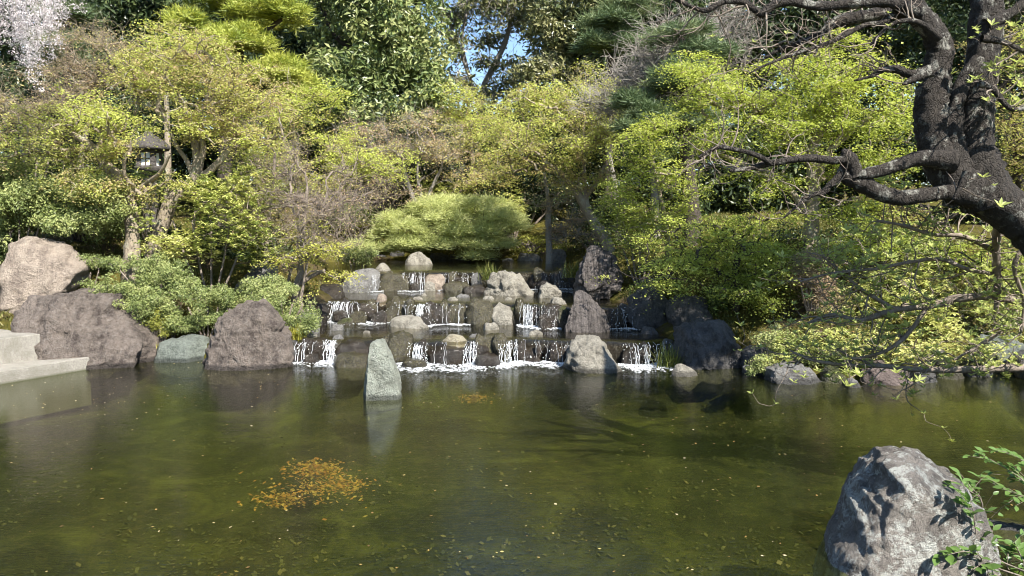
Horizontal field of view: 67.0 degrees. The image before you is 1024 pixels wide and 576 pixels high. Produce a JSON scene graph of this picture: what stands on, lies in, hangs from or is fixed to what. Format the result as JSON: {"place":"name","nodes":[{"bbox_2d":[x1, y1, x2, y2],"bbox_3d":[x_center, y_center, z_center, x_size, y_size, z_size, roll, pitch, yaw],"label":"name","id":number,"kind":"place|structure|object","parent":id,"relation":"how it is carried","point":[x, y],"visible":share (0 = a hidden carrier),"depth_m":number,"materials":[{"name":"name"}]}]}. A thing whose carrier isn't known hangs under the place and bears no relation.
{"place":"outdoors","nodes":[
{"label":"outdoors","id":0,"kind":"place"},
{"bbox_2d":[326,260,578,272],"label":"stream water","id":1,"kind":"structure","parent":0,"point":[512,265],"depth_m":19.63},
{"bbox_2d":[332,288,627,304],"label":"stream water","id":2,"kind":"structure","parent":0,"point":[352,296],"depth_m":14.98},
{"bbox_2d":[573,245,623,301],"bbox_3d":[1.631,-0.290,14.658,0.956,1.057,0.926,0,5,0],"label":"boulder","id":3,"kind":"object","parent":2,"relation":"in","point":[597,261],"visible":0.95,"depth_m":14.34,"materials":[{"name":"stone"}]},
{"bbox_2d":[305,319,668,340],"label":"stream water","id":4,"kind":"structure","parent":0,"point":[367,328],"depth_m":12.45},
{"bbox_2d":[0,0,1017,184],"label":"sky","id":5,"kind":"structure","parent":0,"point":[512,43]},
{"bbox_2d":[0,185,1023,575],"bbox_3d":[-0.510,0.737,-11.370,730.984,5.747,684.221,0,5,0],"label":"ground","id":6,"kind":"structure","parent":0,"point":[160,471],"depth_m":8.43,"materials":[{"name":"soil"}]},
{"bbox_2d":[0,136,69,242],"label":"shrub","id":7,"kind":"object","parent":6,"relation":"on","point":[42,164],"visible":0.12,"depth_m":15.64,"materials":[{"name":"green plant"}]},
{"bbox_2d":[0,0,86,91],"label":"weeping cherry tree","id":8,"kind":"object","parent":6,"relation":"on","point":[44,12],"visible":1,"depth_m":11.55,"materials":[{"name":"white plant"}]},
{"bbox_2d":[0,236,89,313],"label":"boulder","id":9,"kind":"object","parent":6,"relation":"on","point":[30,265],"visible":0.77,"depth_m":11.95,"materials":[{"name":"beige stone"}]},
{"bbox_2d":[0,329,90,423],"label":"granite steps","id":10,"kind":"structure","parent":6,"relation":"on","point":[20,361],"depth_m":10.20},
{"bbox_2d":[0,152,137,253],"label":"shrub","id":11,"kind":"object","parent":6,"relation":"on","point":[29,215],"visible":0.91,"depth_m":12.74,"materials":[{"name":"green plant"}]},
{"bbox_2d":[16,0,123,168],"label":"pine tree","id":12,"kind":"object","parent":6,"relation":"on","point":[90,14],"visible":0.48,"depth_m":18.34,"materials":[{"name":"green plant"}]},
{"bbox_2d":[44,166,124,241],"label":"shrub","id":13,"kind":"object","parent":6,"relation":"on","point":[119,227],"visible":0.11,"depth_m":14.48,"materials":[{"name":"green plant"}]},
{"bbox_2d":[10,288,160,386],"bbox_3d":[-6.135,0.700,11.321,1.840,1.329,1.918,0,5,0],"label":"boulder","id":14,"kind":"object","parent":6,"relation":"on","point":[100,330],"visible":0.68,"depth_m":10.88,"materials":[{"name":"grey stone"}]},
{"bbox_2d":[0,9,178,166],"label":"maple tree","id":15,"kind":"object","parent":6,"relation":"on","point":[82,71],"visible":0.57,"depth_m":17.08,"materials":[{"name":"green plant"}]},
{"bbox_2d":[0,77,208,282],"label":"maple tree","id":16,"kind":"object","parent":6,"relation":"on","point":[70,121],"visible":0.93,"depth_m":12.83,"materials":[{"name":"green plant"}]},
{"bbox_2d":[5,0,218,122],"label":"evergreen tree","id":17,"kind":"object","parent":6,"relation":"on","point":[122,13],"visible":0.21,"depth_m":26.09,"materials":[{"name":"green plant"}]},
{"bbox_2d":[0,0,276,207],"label":"evergreen tree","id":18,"kind":"object","parent":6,"relation":"on","point":[8,59],"visible":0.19,"depth_m":21.02,"materials":[{"name":"green plant"}]},
{"bbox_2d":[78,250,202,326],"bbox_3d":[-5.974,0.150,12.157,2.261,1.521,1.462,3,5,28],"label":"shrub","id":19,"kind":"object","parent":6,"relation":"on","point":[156,281],"visible":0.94,"depth_m":11.81,"materials":[{"name":"green plant"}]},
{"bbox_2d":[131,132,170,231],"bbox_3d":[-7.795,-2.254,16.671,0.847,2.238,0.854,0,5,0],"label":"stone lantern","id":20,"kind":"object","parent":6,"relation":"on","point":[154,158],"visible":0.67,"depth_m":16.45,"materials":[{"name":"grey stone"}]},
{"bbox_2d":[116,158,187,242],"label":"shrub","id":21,"kind":"object","parent":6,"relation":"on","point":[148,202],"visible":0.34,"depth_m":15.11,"materials":[{"name":"green plant"}]},
{"bbox_2d":[141,307,176,341],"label":"shrub","id":22,"kind":"object","parent":6,"relation":"on","point":[156,323],"visible":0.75,"depth_m":11.57,"materials":[{"name":"green plant"}]},
{"bbox_2d":[152,334,209,377],"bbox_3d":[-4.899,1.003,11.526,0.810,0.600,0.834,0,5,0],"label":"boulder","id":23,"kind":"object","parent":6,"relation":"on","point":[183,350],"visible":0.78,"depth_m":11.26,"materials":[{"name":"grey stone"}]},
{"bbox_2d":[89,7,293,225],"bbox_3d":[-7.084,-3.746,17.493,4.348,5.055,3.198,0,5,0],"label":"maple tree","id":24,"kind":"object","parent":6,"relation":"on","point":[147,67],"visible":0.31,"depth_m":17.18,"materials":[{"name":"green plant"}]},
{"bbox_2d":[161,282,244,336],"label":"shrub","id":25,"kind":"object","parent":6,"relation":"on","point":[203,317],"visible":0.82,"depth_m":11.77,"materials":[{"name":"green plant"}]},
{"bbox_2d":[78,19,342,265],"bbox_3d":[-5.190,-2.429,13.582,4.244,4.592,3.215,-2,5,-18],"label":"maple tree","id":26,"kind":"object","parent":6,"relation":"on","point":[207,78],"visible":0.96,"depth_m":13.37,"materials":[{"name":"green plant"}]},
{"bbox_2d":[130,156,295,288],"bbox_3d":[-4.962,-0.979,12.990,2.650,2.529,2.464,0,5,0],"label":"pieris shrub","id":27,"kind":"object","parent":6,"relation":"on","point":[179,241],"visible":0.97,"depth_m":12.86,"materials":[{"name":"green plant"}]},
{"bbox_2d":[140,222,292,263],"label":"shrub","id":28,"kind":"object","parent":6,"relation":"on","point":[229,253],"visible":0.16,"depth_m":15.12,"materials":[{"name":"green plant"}]},
{"bbox_2d":[153,0,333,227],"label":"pine tree","id":29,"kind":"object","parent":6,"relation":"on","point":[236,27],"visible":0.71,"depth_m":18.77,"materials":[{"name":"green plant"}]},
{"bbox_2d":[213,145,289,262],"bbox_3d":[-5.173,-1.744,15.514,1.541,2.556,1.618,0,5,0],"label":"shrub","id":30,"kind":"object","parent":6,"relation":"on","point":[232,167],"visible":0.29,"depth_m":15.33,"materials":[{"name":"green plant"}]},
{"bbox_2d":[235,263,279,291],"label":"stone","id":31,"kind":"object","parent":6,"relation":"on","point":[256,272],"visible":0.3,"depth_m":13.49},
{"bbox_2d":[236,273,321,336],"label":"shrub","id":32,"kind":"object","parent":6,"relation":"on","point":[273,294],"visible":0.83,"depth_m":11.92,"materials":[{"name":"green plant"}]},
{"bbox_2d":[188,0,396,193],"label":"evergreen tree","id":33,"kind":"object","parent":6,"relation":"on","point":[290,42],"visible":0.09,"depth_m":28.32,"materials":[{"name":"green plant"}]},
{"bbox_2d":[229,136,380,309],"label":"budding tree","id":34,"kind":"object","parent":6,"relation":"on","point":[304,205],"visible":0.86,"depth_m":12.94,"materials":[{"name":"brown plant"}]},
{"bbox_2d":[195,97,416,268],"bbox_3d":[-3.877,-2.044,15.645,2.970,3.599,4.994,4,6,37],"label":"bare tree","id":35,"kind":"object","parent":6,"relation":"on","point":[349,201],"visible":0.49,"depth_m":15.72,"materials":[{"name":"brown plant"}]},
{"bbox_2d":[250,219,366,309],"bbox_3d":[-3.274,-0.218,12.789,2.012,1.867,1.457,0,5,0],"label":"shrub","id":36,"kind":"object","parent":6,"relation":"on","point":[335,277],"visible":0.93,"depth_m":12.60,"materials":[{"name":"green plant"}]},
{"bbox_2d":[303,293,328,333],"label":"stone","id":37,"kind":"object","parent":6,"relation":"on","point":[321,304],"visible":0.38,"depth_m":13.13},
{"bbox_2d":[217,67,432,252],"bbox_3d":[-4.262,-2.650,17.042,4.638,4.308,3.498,-4,6,-38],"label":"maple tree","id":38,"kind":"object","parent":6,"relation":"on","point":[294,99],"visible":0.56,"depth_m":16.91,"materials":[{"name":"green plant"}]},
{"bbox_2d":[325,202,382,243],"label":"shrub","id":39,"kind":"object","parent":6,"relation":"on","point":[366,214],"visible":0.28,"depth_m":23.38,"materials":[{"name":"green plant"}]},
{"bbox_2d":[336,244,379,269],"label":"shrub","id":40,"kind":"object","parent":6,"relation":"on","point":[370,253],"visible":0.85,"depth_m":19.42,"materials":[{"name":"green plant"}]},
{"bbox_2d":[342,268,379,299],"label":"boulder","id":41,"kind":"object","parent":6,"relation":"on","point":[368,274],"visible":0.63,"depth_m":15.95,"materials":[{"name":"grey stone"}]},
{"bbox_2d":[265,0,464,210],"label":"evergreen tree","id":42,"kind":"object","parent":6,"relation":"on","point":[391,55],"visible":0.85,"depth_m":24.51,"materials":[{"name":"green plant"}]},
{"bbox_2d":[318,98,491,233],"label":"maple tree","id":43,"kind":"object","parent":6,"relation":"on","point":[439,149],"visible":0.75,"depth_m":22.73,"materials":[{"name":"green plant"}]},
{"bbox_2d":[389,315,428,336],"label":"stone","id":44,"kind":"object","parent":6,"relation":"on","point":[413,323],"visible":0.62,"depth_m":12.91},
{"bbox_2d":[402,251,431,272],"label":"stone","id":45,"kind":"object","parent":6,"relation":"on","point":[418,258],"visible":0.72,"depth_m":20.00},
{"bbox_2d":[342,189,537,260],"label":"spreading pine","id":46,"kind":"object","parent":6,"relation":"on","point":[457,217],"visible":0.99,"depth_m":21.26,"materials":[{"name":"green plant"}]},
{"bbox_2d":[338,267,574,299],"bbox_3d":[-0.850,-0.090,16.693,6.100,0.724,1.803,0,5,0],"label":"stone weir","id":47,"kind":"object","parent":6,"relation":"on","point":[392,281],"visible":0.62,"depth_m":16.50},
{"bbox_2d":[411,171,535,241],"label":"shrub","id":48,"kind":"object","parent":6,"relation":"on","point":[515,233],"visible":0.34,"depth_m":23.82,"materials":[{"name":"green plant"}]},
{"bbox_2d":[0,391,955,575],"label":"bed leaves","id":49,"kind":"object","parent":6,"relation":"on","point":[393,570],"visible":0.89,"depth_m":6.39,"materials":[{"name":"brown plant"}]},
{"bbox_2d":[328,76,629,210],"bbox_3d":[-1.267,-5.038,28.672,10.935,5.400,6.278,0,5,0],"label":"maple tree","id":50,"kind":"object","parent":6,"relation":"on","point":[423,173],"visible":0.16,"depth_m":27.13,"materials":[{"name":"green plant"}]},
{"bbox_2d":[326,296,632,338],"bbox_3d":[-0.409,0.499,13.569,6.833,0.717,1.289,1,5,11],"label":"stone weir","id":51,"kind":"object","parent":6,"relation":"on","point":[478,311],"visible":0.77,"depth_m":13.36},
{"bbox_2d":[286,330,674,381],"bbox_3d":[-0.350,0.963,11.441,6.500,0.704,1.453,0,5,0],"label":"stone weir","id":52,"kind":"object","parent":6,"relation":"on","point":[352,353],"visible":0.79,"depth_m":11.23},
{"bbox_2d":[398,77,562,195],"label":"maple tree","id":53,"kind":"object","parent":6,"relation":"on","point":[472,120],"visible":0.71,"depth_m":24.02,"materials":[{"name":"green plant"}]},
{"bbox_2d":[430,0,558,121],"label":"evergreen tree","id":54,"kind":"object","parent":6,"relation":"on","point":[463,10],"visible":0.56,"depth_m":31.86,"materials":[{"name":"plant"}]},
{"bbox_2d":[0,204,991,354],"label":"leaf litter","id":55,"kind":"object","parent":6,"relation":"on","point":[579,252],"visible":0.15,"depth_m":14.34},
{"bbox_2d":[483,270,534,302],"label":"boulder","id":56,"kind":"object","parent":6,"relation":"on","point":[505,283],"visible":0.63,"depth_m":15.26,"materials":[{"name":"stone"}]},
{"bbox_2d":[0,0,1018,185],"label":"woodland","id":57,"kind":"object","parent":6,"relation":"on","point":[869,94],"visible":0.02,"depth_m":36.58,"materials":[{"name":"green plant"}]},
{"bbox_2d":[0,202,1023,363],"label":"ground cover","id":58,"kind":"object","parent":6,"relation":"on","point":[726,213],"visible":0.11,"depth_m":14.02,"materials":[{"name":"green plant"}]},
{"bbox_2d":[459,165,590,224],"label":"shrub","id":59,"kind":"object","parent":6,"relation":"on","point":[527,182],"visible":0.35,"depth_m":25.18,"materials":[{"name":"green plant"}]},
{"bbox_2d":[506,234,569,254],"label":"shrub","id":60,"kind":"object","parent":6,"relation":"on","point":[533,240],"visible":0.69,"depth_m":22.88,"materials":[{"name":"green plant"}]},
{"bbox_2d":[538,282,561,303],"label":"boulder","id":61,"kind":"object","parent":6,"relation":"on","point":[547,290],"visible":0.62,"depth_m":14.69,"materials":[{"name":"stone"}]},
{"bbox_2d":[457,75,649,253],"bbox_3d":[1.135,-2.935,18.621,4.920,4.636,4.490,0,5,0],"label":"maple tree","id":62,"kind":"object","parent":6,"relation":"on","point":[587,189],"visible":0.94,"depth_m":18.70,"materials":[{"name":"green plant"}]},
{"bbox_2d":[503,0,607,157],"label":"evergreen tree","id":63,"kind":"object","parent":6,"relation":"on","point":[559,31],"visible":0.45,"depth_m":28.16,"materials":[{"name":"green plant"}]},
{"bbox_2d":[519,173,619,270],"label":"maple tree","id":64,"kind":"object","parent":6,"relation":"on","point":[548,234],"visible":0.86,"depth_m":20.10,"materials":[{"name":"green plant"}]},
{"bbox_2d":[564,290,610,337],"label":"boulder","id":65,"kind":"object","parent":6,"relation":"on","point":[587,314],"visible":0.77,"depth_m":12.40,"materials":[{"name":"stone"}]},
{"bbox_2d":[534,52,641,237],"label":"maple tree","id":66,"kind":"object","parent":6,"relation":"on","point":[587,81],"visible":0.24,"depth_m":21.25,"materials":[{"name":"green plant"}]},
{"bbox_2d":[543,191,646,248],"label":"shrub","id":67,"kind":"object","parent":6,"relation":"on","point":[586,224],"visible":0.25,"depth_m":21.17,"materials":[{"name":"green plant"}]},
{"bbox_2d":[565,0,668,199],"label":"pine tree","id":68,"kind":"object","parent":6,"relation":"on","point":[609,15],"visible":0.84,"depth_m":22.15,"materials":[{"name":"green plant"}]},
{"bbox_2d":[584,190,693,284],"bbox_3d":[2.325,-0.915,14.698,2.212,2.014,1.539,3,5,28],"label":"shrub","id":69,"kind":"object","parent":6,"relation":"on","point":[641,251],"visible":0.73,"depth_m":14.51,"materials":[{"name":"green plant"}]},
{"bbox_2d":[626,286,667,332],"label":"boulder","id":70,"kind":"object","parent":6,"relation":"on","point":[654,317],"visible":0.65,"depth_m":12.75,"materials":[{"name":"stone"}]},
{"bbox_2d":[582,106,724,263],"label":"maple tree","id":71,"kind":"object","parent":6,"relation":"on","point":[646,133],"visible":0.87,"depth_m":15.05,"materials":[{"name":"green plant"}]},
{"bbox_2d":[570,0,758,194],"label":"evergreen tree","id":72,"kind":"object","parent":6,"relation":"on","point":[618,168],"visible":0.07,"depth_m":26.63,"materials":[{"name":"green plant"}]},
{"bbox_2d":[645,339,687,370],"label":"grass tuft","id":73,"kind":"object","parent":6,"relation":"on","point":[666,359],"visible":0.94,"depth_m":10.82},
{"bbox_2d":[556,0,784,238],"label":"bare tree","id":74,"kind":"object","parent":6,"relation":"on","point":[634,78],"visible":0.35,"depth_m":17.71,"materials":[{"name":"grey plant"}]},
{"bbox_2d":[603,14,747,246],"bbox_3d":[3.495,-3.425,16.575,3.087,5.099,2.914,0,5,0],"label":"pine tree","id":75,"kind":"object","parent":6,"relation":"on","point":[631,103],"visible":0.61,"depth_m":16.33,"materials":[{"name":"green plant"}]},
{"bbox_2d":[665,294,712,325],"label":"boulder","id":76,"kind":"object","parent":6,"relation":"on","point":[679,311],"visible":0.67,"depth_m":12.07,"materials":[{"name":"stone"}]},
{"bbox_2d":[670,318,741,385],"bbox_3d":[2.783,0.921,11.068,1.018,0.952,0.995,0,5,0],"label":"boulder","id":77,"kind":"object","parent":6,"relation":"on","point":[707,345],"visible":0.88,"depth_m":10.78,"materials":[{"name":"stone"}]},
{"bbox_2d":[585,206,844,329],"bbox_3d":[3.284,-0.160,12.417,4.271,2.349,3.032,0,5,0],"label":"shrub","id":78,"kind":"object","parent":6,"relation":"on","point":[730,235],"visible":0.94,"depth_m":11.95,"materials":[{"name":"green plant"}]},
{"bbox_2d":[701,247,802,316],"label":"shrub","id":79,"kind":"object","parent":6,"relation":"on","point":[720,297],"visible":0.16,"depth_m":12.72,"materials":[{"name":"green plant"}]},
{"bbox_2d":[744,322,826,377],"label":"shrub","id":80,"kind":"object","parent":6,"relation":"on","point":[753,366],"visible":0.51,"depth_m":10.24,"materials":[{"name":"green plant"}]},
{"bbox_2d":[764,361,822,403],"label":"boulder","id":81,"kind":"object","parent":6,"relation":"on","point":[772,377],"visible":0.84,"depth_m":9.72,"materials":[{"name":"grey stone"}]},
{"bbox_2d":[636,0,968,220],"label":"evergreen tree","id":82,"kind":"object","parent":6,"relation":"on","point":[794,170],"visible":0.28,"depth_m":21.55,"materials":[{"name":"green plant"}]},
{"bbox_2d":[643,27,966,269],"bbox_3d":[4.738,-2.202,12.816,5.124,4.327,3.900,0,5,0],"label":"maple tree","id":83,"kind":"object","parent":6,"relation":"on","point":[891,110],"visible":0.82,"depth_m":12.55,"materials":[{"name":"green plant"}]},
{"bbox_2d":[613,0,1023,441],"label":"old cherry tree","id":84,"kind":"object","parent":6,"relation":"on","point":[956,155],"visible":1,"depth_m":6.38,"materials":[{"name":"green plant"}]},
{"bbox_2d":[783,243,859,315],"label":"shrub","id":85,"kind":"object","parent":6,"relation":"on","point":[814,303],"visible":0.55,"depth_m":11.51,"materials":[{"name":"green plant"}]},
{"bbox_2d":[715,220,941,257],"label":"shrub","id":86,"kind":"object","parent":6,"relation":"on","point":[787,234],"visible":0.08,"depth_m":14.45,"materials":[{"name":"green plant"}]},
{"bbox_2d":[819,365,850,406],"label":"stone","id":87,"kind":"object","parent":6,"relation":"on","point":[827,382],"visible":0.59,"depth_m":9.72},
{"bbox_2d":[857,358,913,402],"bbox_3d":[4.747,1.193,9.887,0.636,0.558,0.637,0,5,0],"label":"stone","id":88,"kind":"object","parent":6,"relation":"on","point":[888,377],"visible":0.41,"depth_m":9.70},
{"bbox_2d":[766,322,1020,380],"bbox_3d":[5.105,0.833,10.164,3.513,0.756,1.169,0,5,0],"label":"shrub","id":89,"kind":"object","parent":6,"relation":"on","point":[901,359],"visible":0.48,"depth_m":10.08,"materials":[{"name":"green plant"}]},
{"bbox_2d":[768,218,1023,293],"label":"shrub","id":90,"kind":"object","parent":6,"relation":"on","point":[957,259],"visible":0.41,"depth_m":11.84,"materials":[{"name":"green plant"}]},
{"bbox_2d":[812,446,1001,575],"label":"boulder","id":91,"kind":"object","parent":6,"relation":"on","point":[898,512],"visible":0.96,"depth_m":4.38,"materials":[{"name":"stone"}]},
{"bbox_2d":[807,232,1021,349],"bbox_3d":[6.003,0.120,11.533,3.222,1.908,2.030,0,5,0],"label":"pieris shrub","id":92,"kind":"object","parent":6,"relation":"on","point":[896,301],"visible":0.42,"depth_m":11.36,"materials":[{"name":"green plant"}]},
{"bbox_2d":[907,366,940,406],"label":"stone","id":93,"kind":"object","parent":6,"relation":"on","point":[936,396],"visible":0.35,"depth_m":9.75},
{"bbox_2d":[852,17,1023,283],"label":"maple tree","id":94,"kind":"object","parent":6,"relation":"on","point":[1016,144],"visible":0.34,"depth_m":12.22,"materials":[{"name":"green plant"}]},
{"bbox_2d":[859,0,1023,224],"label":"evergreen tree","id":95,"kind":"object","parent":6,"relation":"on","point":[958,31],"visible":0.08,"depth_m":19.09,"materials":[{"name":"green plant"}]},
{"bbox_2d":[935,360,964,401],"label":"stone","id":96,"kind":"object","parent":6,"relation":"on","point":[957,377],"visible":0.45,"depth_m":9.99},
{"bbox_2d":[941,466,1002,520],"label":"leafy shrub","id":97,"kind":"object","parent":6,"relation":"on","point":[975,494],"visible":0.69,"depth_m":4.70,"materials":[{"name":"green plant"}]},
{"bbox_2d":[958,357,992,399],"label":"stone","id":98,"kind":"object","parent":6,"relation":"on","point":[976,377],"visible":0.48,"depth_m":10.15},
{"bbox_2d":[932,472,1023,575],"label":"leafy shrub","id":99,"kind":"object","parent":6,"relation":"on","point":[950,558],"visible":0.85,"depth_m":4.30,"materials":[{"name":"green plant"}]},
{"bbox_2d":[960,446,1023,514],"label":"leafy shrub","id":100,"kind":"object","parent":6,"relation":"on","point":[1008,491],"visible":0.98,"depth_m":5.04,"materials":[{"name":"green plant"}]},
{"bbox_2d":[974,253,1023,334],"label":"shrub","id":101,"kind":"object","parent":6,"relation":"on","point":[1008,319],"visible":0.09,"depth_m":12.11,"materials":[{"name":"green plant"}]},
{"bbox_2d":[977,334,1023,391],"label":"boulder","id":102,"kind":"object","parent":6,"relation":"on","point":[1011,383],"visible":0.38,"depth_m":10.53,"materials":[{"name":"grey stone"}]},
{"bbox_2d":[989,518,1023,575],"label":"stone","id":103,"kind":"object","parent":6,"relation":"on","point":[1010,528],"visible":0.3,"depth_m":5.03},
{"bbox_2d":[0,358,1023,489],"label":"pond water","id":104,"kind":"structure","parent":0,"point":[207,371],"depth_m":9.85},
{"bbox_2d":[201,298,293,388],"bbox_3d":[-3.750,0.773,11.046,1.342,1.245,1.193,0,5,0],"label":"boulder","id":105,"kind":"object","parent":104,"relation":"in","point":[247,336],"visible":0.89,"depth_m":10.74,"materials":[{"name":"grey stone"}]},
{"bbox_2d":[218,392,500,575],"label":"sunken leaves","id":106,"kind":"object","parent":104,"relation":"in","point":[316,469],"visible":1,"depth_m":6.41,"materials":[{"name":"orange plant"}]},
{"bbox_2d":[363,338,402,415],"bbox_3d":[-1.511,1.038,8.980,0.472,0.894,0.470,0,5,0],"label":"standing stone","id":107,"kind":"object","parent":104,"relation":"in","point":[382,388],"visible":1,"depth_m":8.82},
{"bbox_2d":[292,272,672,373],"bbox_3d":[-0.492,0.395,13.537,5.795,1.016,6.641,0,5,0],"label":"foam","id":108,"kind":"object","parent":104,"relation":"on","point":[513,364],"visible":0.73,"depth_m":11.09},
{"bbox_2d":[563,334,623,387],"bbox_3d":[1.115,1.036,10.827,0.805,0.726,0.967,0,5,0],"label":"boulder","id":109,"kind":"object","parent":104,"relation":"in","point":[591,355],"visible":0.97,"depth_m":10.50,"materials":[{"name":"stone"}]},
{"bbox_2d":[672,364,697,392],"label":"stone","id":110,"kind":"object","parent":104,"relation":"in","point":[683,372],"visible":0.96,"depth_m":10.18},
{"bbox_2d":[842,377,864,404],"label":"stone","id":111,"kind":"object","parent":104,"relation":"in","point":[851,396],"visible":0.78,"depth_m":9.48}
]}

